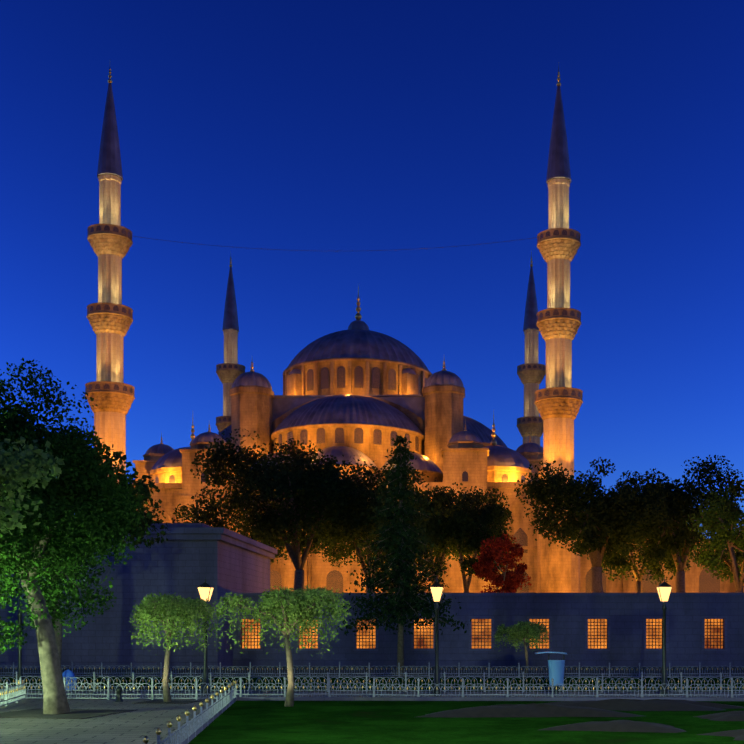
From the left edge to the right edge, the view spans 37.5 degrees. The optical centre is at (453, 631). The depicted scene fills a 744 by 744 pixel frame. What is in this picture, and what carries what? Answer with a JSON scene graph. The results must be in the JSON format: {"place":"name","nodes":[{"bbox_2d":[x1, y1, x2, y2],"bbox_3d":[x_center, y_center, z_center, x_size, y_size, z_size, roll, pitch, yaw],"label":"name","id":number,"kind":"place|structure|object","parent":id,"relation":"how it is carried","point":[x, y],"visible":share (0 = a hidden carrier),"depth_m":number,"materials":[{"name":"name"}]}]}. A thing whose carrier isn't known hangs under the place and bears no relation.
{"place":"outdoors","nodes":[
{"label":"outdoors","id":0,"kind":"place"},
{"bbox_2d":[0,523,743,668],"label":"precinct wall","id":1,"kind":"structure","parent":0,"point":[585,629],"depth_m":57.69,"materials":[{"name":"black"}]},
{"bbox_2d":[0,691,743,743],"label":"pavement","id":2,"kind":"structure","parent":0,"point":[140,723],"depth_m":23.69,"materials":[{"name":"grey stone"}]},
{"bbox_2d":[0,688,7,706],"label":"fence","id":3,"kind":"object","parent":2,"relation":"on","point":[3,696],"visible":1,"depth_m":26.59,"materials":[{"name":"metal"}]},
{"bbox_2d":[0,677,15,689],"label":"fence","id":4,"kind":"object","parent":2,"relation":"on","point":[6,681],"visible":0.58,"depth_m":33.56,"materials":[{"name":"metal"}]},
{"bbox_2d":[5,681,18,705],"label":"fence","id":5,"kind":"object","parent":2,"relation":"on","point":[12,693],"visible":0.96,"depth_m":27.51,"materials":[{"name":"metal"}]},
{"bbox_2d":[15,578,24,683],"bbox_3d":[-13.414,-0.679,33.680,0.320,5.050,0.304,0,0,1],"label":"tall pole","id":6,"kind":"object","parent":2,"relation":"on","point":[20,674],"visible":0.35,"depth_m":33.64,"materials":[{"name":"black metal"}]},
{"bbox_2d":[16,679,25,702],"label":"fence","id":7,"kind":"object","parent":2,"relation":"on","point":[21,694],"visible":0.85,"depth_m":28.83,"materials":[{"name":"metal"}]},
{"bbox_2d":[16,671,42,689],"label":"fence","id":8,"kind":"object","parent":2,"relation":"on","point":[30,680],"visible":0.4,"depth_m":33.57,"materials":[{"name":"metal"}]},
{"bbox_2d":[19,677,42,697],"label":"fence","id":9,"kind":"object","parent":2,"relation":"on","point":[20,680],"visible":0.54,"depth_m":29.54,"materials":[{"name":"metal"}]},
{"bbox_2d":[0,436,64,534],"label":"tree","id":10,"kind":"object","parent":2,"relation":"on","point":[15,468],"visible":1,"depth_m":12.68,"materials":[{"name":"green plant"}]},
{"bbox_2d":[63,677,92,690],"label":"fence","id":11,"kind":"object","parent":2,"relation":"on","point":[78,682],"visible":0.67,"depth_m":33.53,"materials":[{"name":"metal"}]},
{"bbox_2d":[63,677,108,698],"bbox_3d":[-9.961,1.534,29.500,1.243,0.629,0.070,0,-1,2],"label":"fence","id":12,"kind":"object","parent":2,"relation":"on","point":[64,681],"visible":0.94,"depth_m":29.49,"materials":[{"name":"metal"}]},
{"bbox_2d":[0,700,199,718],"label":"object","id":13,"kind":"object","parent":2,"relation":"on","point":[72,714],"visible":0.85,"depth_m":24.38,"materials":[{"name":"soil"}]},
{"bbox_2d":[0,358,155,713],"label":"tree","id":14,"kind":"object","parent":13,"relation":"on","point":[85,491],"visible":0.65,"depth_m":23.98,"materials":[{"name":"green plant"}]},
{"bbox_2d":[129,592,223,701],"bbox_3d":[-7.314,0.405,28.472,2.598,2.950,2.997,0,0,1],"label":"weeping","id":15,"kind":"object","parent":13,"relation":"on","point":[173,610],"visible":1,"depth_m":28.26,"materials":[{"name":"green plant"}]},
{"bbox_2d":[93,671,131,691],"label":"fence","id":16,"kind":"object","parent":2,"relation":"on","point":[94,679],"visible":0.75,"depth_m":33.52,"materials":[{"name":"metal"}]},
{"bbox_2d":[115,687,122,701],"bbox_3d":[-8.814,1.641,28.681,0.220,0.410,0.220,0,0,1],"label":"bollard","id":17,"kind":"object","parent":2,"relation":"on","point":[118,695],"visible":0.88,"depth_m":28.62,"materials":[{"name":"black metal"}]},
{"bbox_2d":[107,677,150,699],"bbox_3d":[-8.762,1.542,29.484,1.243,0.609,0.070,0,-2,2],"label":"fence","id":18,"kind":"object","parent":2,"relation":"on","point":[108,688],"visible":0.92,"depth_m":29.48,"materials":[{"name":"metal"}]},
{"bbox_2d":[132,671,170,691],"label":"fence","id":19,"kind":"object","parent":2,"relation":"on","point":[133,679],"visible":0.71,"depth_m":33.49,"materials":[{"name":"metal"}]},
{"bbox_2d":[151,677,195,699],"bbox_3d":[-7.563,1.537,29.451,1.243,0.617,0.070,0,0,2],"label":"fence","id":20,"kind":"object","parent":2,"relation":"on","point":[152,691],"visible":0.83,"depth_m":29.44,"materials":[{"name":"metal"}]},
{"bbox_2d":[171,671,209,691],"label":"fence","id":21,"kind":"object","parent":2,"relation":"on","point":[172,678],"visible":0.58,"depth_m":33.46,"materials":[{"name":"metal"}]},
{"bbox_2d":[197,577,213,695],"bbox_3d":[-7.163,0.126,31.447,0.416,3.440,0.416,0,0,1],"label":"street lamp","id":22,"kind":"object","parent":2,"relation":"on","point":[205,589],"visible":0.69,"depth_m":31.36,"materials":[{"name":"black metal"}]},
{"bbox_2d":[195,677,240,699],"bbox_3d":[-6.366,1.528,29.421,1.243,0.625,0.070,-1,0,2],"label":"fence","id":23,"kind":"object","parent":2,"relation":"on","point":[196,691],"visible":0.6,"depth_m":29.42,"materials":[{"name":"metal"}]},
{"bbox_2d":[210,672,247,691],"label":"fence","id":24,"kind":"object","parent":2,"relation":"on","point":[211,679],"visible":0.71,"depth_m":33.44,"materials":[{"name":"metal"}]},
{"bbox_2d":[240,677,283,696],"bbox_3d":[-5.163,1.535,29.409,1.243,0.624,0.070,0,1,0],"label":"fence","id":25,"kind":"object","parent":2,"relation":"on","point":[241,685],"visible":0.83,"depth_m":29.40,"materials":[{"name":"metal"}]},
{"bbox_2d":[248,672,287,691],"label":"fence","id":26,"kind":"object","parent":2,"relation":"on","point":[249,679],"visible":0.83,"depth_m":33.40,"materials":[{"name":"metal"}]},
{"bbox_2d":[284,677,327,696],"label":"fence","id":27,"kind":"object","parent":2,"relation":"on","point":[285,685],"visible":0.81,"depth_m":29.36,"materials":[{"name":"metal"}]},
{"bbox_2d":[294,677,326,690],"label":"fence","id":28,"kind":"object","parent":2,"relation":"on","point":[311,685],"visible":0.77,"depth_m":33.39,"materials":[{"name":"metal"}]},
{"bbox_2d":[327,672,365,691],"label":"fence","id":29,"kind":"object","parent":2,"relation":"on","point":[344,681],"visible":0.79,"depth_m":33.37,"materials":[{"name":"metal"}]},
{"bbox_2d":[328,677,373,696],"bbox_3d":[-2.766,1.526,29.337,1.243,0.636,0.071,0,2,2],"label":"fence","id":30,"kind":"object","parent":2,"relation":"on","point":[329,694],"visible":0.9,"depth_m":29.33,"materials":[{"name":"metal"}]},
{"bbox_2d":[366,672,404,690],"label":"fence","id":31,"kind":"object","parent":2,"relation":"on","point":[383,681],"visible":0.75,"depth_m":33.33,"materials":[{"name":"metal"}]},
{"bbox_2d":[373,678,417,696],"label":"fence","id":32,"kind":"object","parent":2,"relation":"on","point":[374,694],"visible":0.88,"depth_m":29.34,"materials":[{"name":"metal"}]},
{"bbox_2d":[405,672,443,691],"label":"fence","id":33,"kind":"object","parent":2,"relation":"on","point":[406,679],"visible":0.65,"depth_m":33.30,"materials":[{"name":"metal"}]},
{"bbox_2d":[430,579,443,695],"bbox_3d":[-0.482,0.126,31.305,0.416,3.440,0.416,0,0,1],"label":"street lamp","id":34,"kind":"object","parent":2,"relation":"on","point":[436,588],"visible":0.98,"depth_m":31.25,"materials":[{"name":"black metal"}]},
{"bbox_2d":[417,678,461,696],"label":"fence","id":35,"kind":"object","parent":2,"relation":"on","point":[433,694],"visible":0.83,"depth_m":29.30,"materials":[{"name":"metal"}]},
{"bbox_2d":[444,672,483,691],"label":"fence","id":36,"kind":"object","parent":2,"relation":"on","point":[445,679],"visible":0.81,"depth_m":33.27,"materials":[{"name":"metal"}]},
{"bbox_2d":[462,678,506,696],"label":"fence","id":37,"kind":"object","parent":2,"relation":"on","point":[463,694],"visible":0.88,"depth_m":29.27,"materials":[{"name":"metal"}]},
{"bbox_2d":[483,672,523,691],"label":"fence","id":38,"kind":"object","parent":2,"relation":"on","point":[500,682],"visible":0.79,"depth_m":33.25,"materials":[{"name":"metal"}]},
{"bbox_2d":[507,678,552,696],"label":"fence","id":39,"kind":"object","parent":2,"relation":"on","point":[511,694],"visible":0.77,"depth_m":29.24,"materials":[{"name":"metal"}]},
{"bbox_2d":[522,671,561,691],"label":"fence","id":40,"kind":"object","parent":2,"relation":"on","point":[523,673],"visible":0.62,"depth_m":33.23,"materials":[{"name":"metal"}]},
{"bbox_2d":[535,651,566,694],"bbox_3d":[2.830,1.211,31.835,0.900,1.270,0.540,0,0,1],"label":"litter bin","id":41,"kind":"object","parent":2,"relation":"on","point":[556,670],"visible":0.83,"depth_m":31.64,"materials":[{"name":"blue metal"}]},
{"bbox_2d":[551,678,595,696],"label":"fence","id":42,"kind":"object","parent":2,"relation":"on","point":[552,679],"visible":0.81,"depth_m":29.22,"materials":[{"name":"metal"}]},
{"bbox_2d":[562,677,601,691],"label":"fence","id":43,"kind":"object","parent":2,"relation":"on","point":[582,683],"visible":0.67,"depth_m":33.21,"materials":[{"name":"metal"}]},
{"bbox_2d":[596,677,640,696],"bbox_3d":[4.437,1.537,29.200,1.243,0.627,0.070,0,0,1],"label":"fence","id":44,"kind":"object","parent":2,"relation":"on","point":[604,694],"visible":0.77,"depth_m":29.19,"materials":[{"name":"metal"}]},
{"bbox_2d":[601,673,640,691],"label":"fence","id":45,"kind":"object","parent":2,"relation":"on","point":[602,674],"visible":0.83,"depth_m":33.17,"materials":[{"name":"metal"}]},
{"bbox_2d":[641,672,681,690],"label":"fence","id":46,"kind":"object","parent":2,"relation":"on","point":[658,682],"visible":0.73,"depth_m":33.14,"materials":[{"name":"metal"}]},
{"bbox_2d":[656,577,671,695],"bbox_3d":[6.027,0.126,31.167,0.416,3.440,0.416,0,0,1],"label":"street lamp","id":47,"kind":"object","parent":2,"relation":"on","point":[664,589],"visible":0.88,"depth_m":31.10,"materials":[{"name":"black metal"}]},
{"bbox_2d":[641,678,686,696],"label":"fence","id":48,"kind":"object","parent":2,"relation":"on","point":[649,694],"visible":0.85,"depth_m":29.17,"materials":[{"name":"metal"}]},
{"bbox_2d":[680,672,719,691],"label":"fence","id":49,"kind":"object","parent":2,"relation":"on","point":[698,681],"visible":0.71,"depth_m":33.13,"materials":[{"name":"metal"}]},
{"bbox_2d":[686,678,730,697],"bbox_3d":[6.834,1.543,29.150,1.243,0.607,0.070,0,0,1],"label":"fence","id":50,"kind":"object","parent":2,"relation":"on","point":[687,687],"visible":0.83,"depth_m":29.14,"materials":[{"name":"metal"}]},
{"bbox_2d":[720,673,743,691],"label":"fence","id":51,"kind":"object","parent":2,"relation":"on","point":[721,679],"visible":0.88,"depth_m":33.11,"materials":[{"name":"metal"}]},
{"bbox_2d":[731,677,743,697],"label":"fence","id":52,"kind":"object","parent":2,"relation":"on","point":[732,694],"visible":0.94,"depth_m":29.13,"materials":[{"name":"metal"}]},
{"bbox_2d":[0,666,743,691],"bbox_3d":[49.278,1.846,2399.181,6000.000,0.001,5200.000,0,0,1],"label":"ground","id":53,"kind":"structure","parent":0,"point":[357,669],"depth_m":50.66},
{"bbox_2d":[0,665,12,675],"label":"fence","id":54,"kind":"object","parent":53,"relation":"on","point":[6,672],"visible":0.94,"depth_m":44.49,"materials":[{"name":"metal"}]},
{"bbox_2d":[13,662,40,676],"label":"fence","id":55,"kind":"object","parent":53,"relation":"on","point":[28,670],"visible":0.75,"depth_m":44.46,"materials":[{"name":"metal"}]},
{"bbox_2d":[71,662,100,675],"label":"fence","id":56,"kind":"object","parent":53,"relation":"on","point":[84,670],"visible":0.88,"depth_m":44.41,"materials":[{"name":"metal"}]},
{"bbox_2d":[85,69,134,483],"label":"minaret","id":57,"kind":"object","parent":53,"relation":"on","point":[110,319],"visible":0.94,"depth_m":123.88,"materials":[{"name":"stone"}]},
{"bbox_2d":[101,662,130,676],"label":"fence","id":58,"kind":"object","parent":53,"relation":"on","point":[116,671],"visible":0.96,"depth_m":44.38,"materials":[{"name":"metal"}]},
{"bbox_2d":[131,662,159,676],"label":"fence","id":59,"kind":"object","parent":53,"relation":"on","point":[146,670],"visible":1,"depth_m":44.36,"materials":[{"name":"metal"}]},
{"bbox_2d":[137,503,196,522],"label":"shrub","id":60,"kind":"object","parent":53,"relation":"on","point":[183,508],"visible":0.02,"depth_m":95.11,"materials":[{"name":"green plant"}]},
{"bbox_2d":[160,662,189,676],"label":"fence","id":61,"kind":"object","parent":53,"relation":"on","point":[161,667],"visible":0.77,"depth_m":44.33,"materials":[{"name":"metal"}]},
{"bbox_2d":[190,662,219,675],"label":"fence","id":62,"kind":"object","parent":53,"relation":"on","point":[200,671],"visible":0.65,"depth_m":44.31,"materials":[{"name":"metal"}]},
{"bbox_2d":[216,257,244,431],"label":"minaret","id":63,"kind":"object","parent":53,"relation":"on","point":[229,370],"visible":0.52,"depth_m":185.25,"materials":[{"name":"stone"}]},
{"bbox_2d":[220,662,249,676],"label":"fence","id":64,"kind":"object","parent":53,"relation":"on","point":[235,671],"visible":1,"depth_m":44.27,"materials":[{"name":"metal"}]},
{"bbox_2d":[250,662,278,676],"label":"fence","id":65,"kind":"object","parent":53,"relation":"on","point":[262,671],"visible":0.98,"depth_m":44.27,"materials":[{"name":"metal"}]},
{"bbox_2d":[279,662,308,676],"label":"fence","id":66,"kind":"object","parent":53,"relation":"on","point":[294,671],"visible":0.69,"depth_m":44.23,"materials":[{"name":"metal"}]},
{"bbox_2d":[171,427,420,589],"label":"tree","id":67,"kind":"object","parent":53,"relation":"on","point":[320,490],"visible":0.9,"depth_m":79.89,"materials":[{"name":"green plant"}]},
{"bbox_2d":[309,662,338,676],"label":"fence","id":68,"kind":"object","parent":53,"relation":"on","point":[322,669],"visible":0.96,"depth_m":44.20,"materials":[{"name":"metal"}]},
{"bbox_2d":[339,662,368,676],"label":"fence","id":69,"kind":"object","parent":53,"relation":"on","point":[353,673],"visible":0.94,"depth_m":44.19,"materials":[{"name":"metal"}]},
{"bbox_2d":[0,677,743,691],"bbox_3d":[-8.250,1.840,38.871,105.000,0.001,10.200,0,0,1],"label":"fence","id":70,"kind":"object","parent":53,"relation":"on","point":[514,683],"depth_m":38.77,"materials":[{"name":"grey metal"}]},
{"bbox_2d":[0,529,105,597],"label":"tree","id":71,"kind":"object","parent":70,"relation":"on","point":[90,572],"visible":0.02,"depth_m":41.00,"materials":[{"name":"green plant"}]},
{"bbox_2d":[62,669,76,689],"bbox_3d":[-12.195,1.516,34.454,0.572,0.660,0.514,0,0,1],"label":"trash bin","id":72,"kind":"object","parent":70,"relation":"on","point":[68,673],"visible":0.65,"depth_m":34.30,"materials":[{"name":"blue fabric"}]},
{"bbox_2d":[25,421,167,664],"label":"tree","id":73,"kind":"object","parent":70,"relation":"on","point":[144,489],"visible":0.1,"depth_m":40.45,"materials":[{"name":"green plant"}]},
{"bbox_2d":[301,465,442,592],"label":"tree","id":74,"kind":"object","parent":53,"relation":"on","point":[338,555],"visible":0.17,"depth_m":91.75,"materials":[{"name":"green plant"}]},
{"bbox_2d":[368,662,398,676],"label":"fence","id":75,"kind":"object","parent":53,"relation":"on","point":[381,670],"visible":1,"depth_m":44.16,"materials":[{"name":"metal"}]},
{"bbox_2d":[337,435,471,675],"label":"conifer","id":76,"kind":"object","parent":53,"relation":"on","point":[402,577],"visible":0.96,"depth_m":45.35,"materials":[{"name":"green plant"}]},
{"bbox_2d":[398,663,428,676],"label":"fence","id":77,"kind":"object","parent":53,"relation":"on","point":[399,667],"visible":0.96,"depth_m":44.12,"materials":[{"name":"metal"}]},
{"bbox_2d":[357,482,496,583],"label":"tree","id":78,"kind":"object","parent":53,"relation":"on","point":[446,504],"visible":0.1,"depth_m":97.76,"materials":[{"name":"green plant"}]},
{"bbox_2d":[428,662,457,676],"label":"fence","id":79,"kind":"object","parent":53,"relation":"on","point":[444,669],"visible":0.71,"depth_m":44.11,"materials":[{"name":"metal"}]},
{"bbox_2d":[414,485,513,592],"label":"tree","id":80,"kind":"object","parent":53,"relation":"on","point":[459,531],"visible":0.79,"depth_m":83.90,"materials":[{"name":"green plant"}]},
{"bbox_2d":[458,663,488,676],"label":"fence","id":81,"kind":"object","parent":53,"relation":"on","point":[459,667],"visible":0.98,"depth_m":44.07,"materials":[{"name":"metal"}]},
{"bbox_2d":[472,534,531,592],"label":"red tree","id":82,"kind":"object","parent":53,"relation":"on","point":[509,581],"visible":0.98,"depth_m":75.23,"materials":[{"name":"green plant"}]},
{"bbox_2d":[488,663,518,676],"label":"fence","id":83,"kind":"object","parent":53,"relation":"on","point":[489,673],"visible":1,"depth_m":44.03,"materials":[{"name":"metal"}]},
{"bbox_2d":[492,620,549,674],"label":"tree","id":84,"kind":"object","parent":53,"relation":"on","point":[525,631],"visible":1,"depth_m":46.34,"materials":[{"name":"green plant"}]},
{"bbox_2d":[516,250,545,444],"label":"minaret","id":85,"kind":"object","parent":53,"relation":"on","point":[531,372],"visible":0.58,"depth_m":184.13,"materials":[{"name":"stone"}]},
{"bbox_2d":[518,663,548,676],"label":"fence","id":86,"kind":"object","parent":53,"relation":"on","point":[519,673],"visible":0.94,"depth_m":44.02,"materials":[{"name":"metal"}]},
{"bbox_2d":[535,67,582,592],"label":"minaret","id":87,"kind":"object","parent":53,"relation":"on","point":[558,401],"visible":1,"depth_m":122.67,"materials":[{"name":"stone"}]},
{"bbox_2d":[134,236,537,250],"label":"cable","id":88,"kind":"object","parent":87,"relation":"attached to","point":[307,250],"visible":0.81,"depth_m":124.36,"materials":[{"name":"black plastic"}]},
{"bbox_2d":[548,666,578,675],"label":"fence","id":89,"kind":"object","parent":53,"relation":"on","point":[571,671],"visible":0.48,"depth_m":44.00,"materials":[{"name":"metal"}]},
{"bbox_2d":[579,662,608,677],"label":"fence","id":90,"kind":"object","parent":53,"relation":"on","point":[592,673],"visible":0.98,"depth_m":43.96,"materials":[{"name":"metal"}]},
{"bbox_2d":[514,457,675,592],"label":"tree","id":91,"kind":"object","parent":53,"relation":"on","point":[600,523],"visible":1,"depth_m":81.59,"materials":[{"name":"green plant"}]},
{"bbox_2d":[609,662,639,677],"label":"fence","id":92,"kind":"object","parent":53,"relation":"on","point":[622,669],"visible":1,"depth_m":43.94,"materials":[{"name":"metal"}]},
{"bbox_2d":[567,531,708,592],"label":"tree","id":93,"kind":"object","parent":53,"relation":"on","point":[617,563],"visible":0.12,"depth_m":99.57,"materials":[{"name":"green plant"}]},
{"bbox_2d":[639,663,669,677],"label":"fence","id":94,"kind":"object","parent":53,"relation":"on","point":[649,672],"visible":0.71,"depth_m":43.92,"materials":[{"name":"metal"}]},
{"bbox_2d":[608,455,743,592],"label":"tree","id":95,"kind":"object","parent":53,"relation":"on","point":[677,537],"visible":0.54,"depth_m":86.98,"materials":[{"name":"green plant"}]},
{"bbox_2d":[669,663,698,676],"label":"fence","id":96,"kind":"object","parent":53,"relation":"on","point":[684,670],"visible":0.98,"depth_m":43.89,"materials":[{"name":"metal"}]},
{"bbox_2d":[683,486,743,592],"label":"tree","id":97,"kind":"object","parent":53,"relation":"on","point":[731,536],"visible":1,"depth_m":70.39,"materials":[{"name":"green plant"}]},
{"bbox_2d":[699,662,729,676],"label":"fence","id":98,"kind":"object","parent":53,"relation":"on","point":[700,667],"visible":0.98,"depth_m":43.86,"materials":[{"name":"metal"}]},
{"bbox_2d":[692,535,743,592],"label":"tree","id":99,"kind":"object","parent":53,"relation":"on","point":[739,556],"visible":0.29,"depth_m":99.51,"materials":[{"name":"green plant"}]},
{"bbox_2d":[729,663,743,677],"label":"fence","id":100,"kind":"object","parent":53,"relation":"on","point":[730,667],"visible":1,"depth_m":43.86,"materials":[{"name":"metal"}]},
{"bbox_2d":[0,0,743,538],"label":"sky","id":101,"kind":"structure","parent":0,"point":[337,131],"materials":[{"name":"blue"}]},
{"bbox_2d":[132,286,743,592],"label":"mosque","id":102,"kind":"structure","parent":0,"point":[358,388],"depth_m":135.67,"materials":[{"name":"stone"}]},
{"bbox_2d":[174,697,743,743],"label":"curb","id":103,"kind":"structure","parent":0,"point":[490,720],"depth_m":22.32,"materials":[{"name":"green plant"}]},
{"bbox_2d":[143,680,236,743],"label":"fence","id":104,"kind":"object","parent":103,"relation":"on","point":[187,729],"visible":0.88,"depth_m":19.25,"materials":[{"name":"metal"}]},
{"bbox_2d":[209,584,351,706],"bbox_3d":[-4.149,0.324,27.307,3.563,3.105,3.441,0,0,1],"label":"tree","id":105,"kind":"object","parent":103,"relation":"on","point":[306,606],"visible":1,"depth_m":26.60,"materials":[{"name":"green plant"}]}
]}

